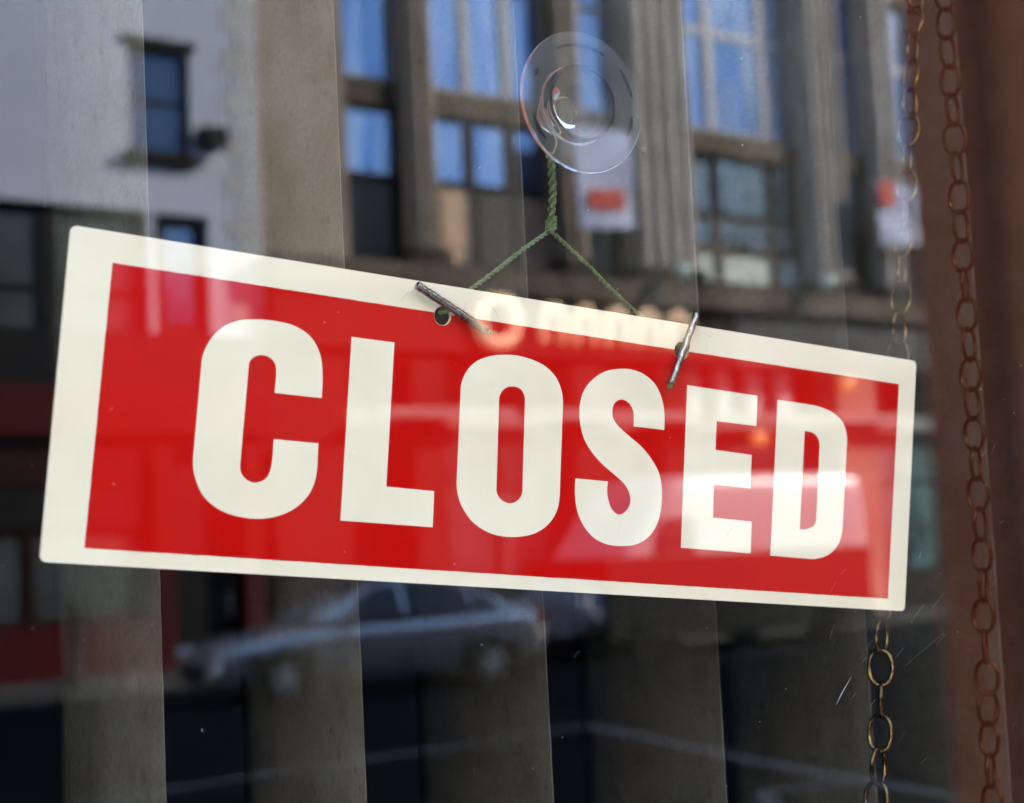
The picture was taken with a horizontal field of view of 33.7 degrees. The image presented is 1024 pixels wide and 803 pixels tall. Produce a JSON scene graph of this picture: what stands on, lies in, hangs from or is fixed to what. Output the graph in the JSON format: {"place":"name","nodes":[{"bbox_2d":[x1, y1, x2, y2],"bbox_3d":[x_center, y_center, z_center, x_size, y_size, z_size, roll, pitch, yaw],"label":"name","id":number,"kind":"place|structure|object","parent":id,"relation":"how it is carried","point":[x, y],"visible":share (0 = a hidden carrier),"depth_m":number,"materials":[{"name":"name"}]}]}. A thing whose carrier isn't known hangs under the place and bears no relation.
{"place":"outdoors","nodes":[
{"label":"outdoors","id":0,"kind":"place"},
{"bbox_2d":[0,0,729,802],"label":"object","id":1,"kind":"structure","parent":0,"point":[202,698],"depth_m":2.54,"materials":[{"name":"black"}]},
{"bbox_3d":[16.825,-4.181,16.736,74.000,13.000,10.425,0,-6,-31],"label":"shop building","id":2,"kind":"object","parent":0,"visible":0},
{"bbox_2d":[39,0,1023,802],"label":"vertical blinds","id":3,"kind":"object","parent":2,"relation":"attached to","point":[797,148],"visible":0.75,"depth_m":0.74,"materials":[{"name":"clear"}]},
{"bbox_2d":[863,0,923,802],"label":"chain","id":4,"kind":"object","parent":2,"relation":"hanging from","point":[902,284],"visible":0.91,"depth_m":0.72,"materials":[{"name":"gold metal"}]},
{"bbox_2d":[934,0,1003,802],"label":"chain","id":5,"kind":"object","parent":2,"relation":"hanging from","point":[981,571],"visible":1,"depth_m":0.73,"materials":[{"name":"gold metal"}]},
{"bbox_3d":[-0.585,-0.003,0.206,2.607,2.200,0.006,0,-6,-31],"label":"window pane","id":6,"kind":"object","parent":2,"relation":"attached to","visible":0},
{"bbox_2d":[520,31,647,173],"bbox_3d":[0.020,-0.103,0.596,0.052,0.050,0.022,0,-6,-31],"label":"suction cup","id":7,"kind":"object","parent":6,"relation":"attached to","point":[580,100],"visible":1,"depth_m":0.59,"materials":[{"name":"clear plastic"}]},
{"bbox_2d":[414,155,699,388],"bbox_3d":[0.018,-0.045,0.600,0.120,0.081,0.021,0,-6,-31],"label":"hanging cord","id":8,"kind":"object","parent":7,"relation":"hanging from","point":[446,305],"visible":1,"depth_m":0.60,"materials":[{"name":"fabric"}]},
{"bbox_2d":[39,226,915,610],"bbox_3d":[0.012,0.016,0.597,0.350,0.102,0.003,7,-6,-31],"label":"closed sign","id":9,"kind":"object","parent":8,"relation":"hanging from","point":[225,410],"visible":1,"depth_m":0.58,"materials":[{"name":"red plastic"}]},
{"bbox_2d":[574,296,1002,700],"bbox_3d":[0.157,0.084,0.636,0.319,0.257,0.001,0,-6,-31],"label":"scratch","id":10,"kind":"object","parent":6,"relation":"attached to","point":[855,612],"visible":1,"depth_m":0.61,"materials":[{"name":"grey"}]}
]}

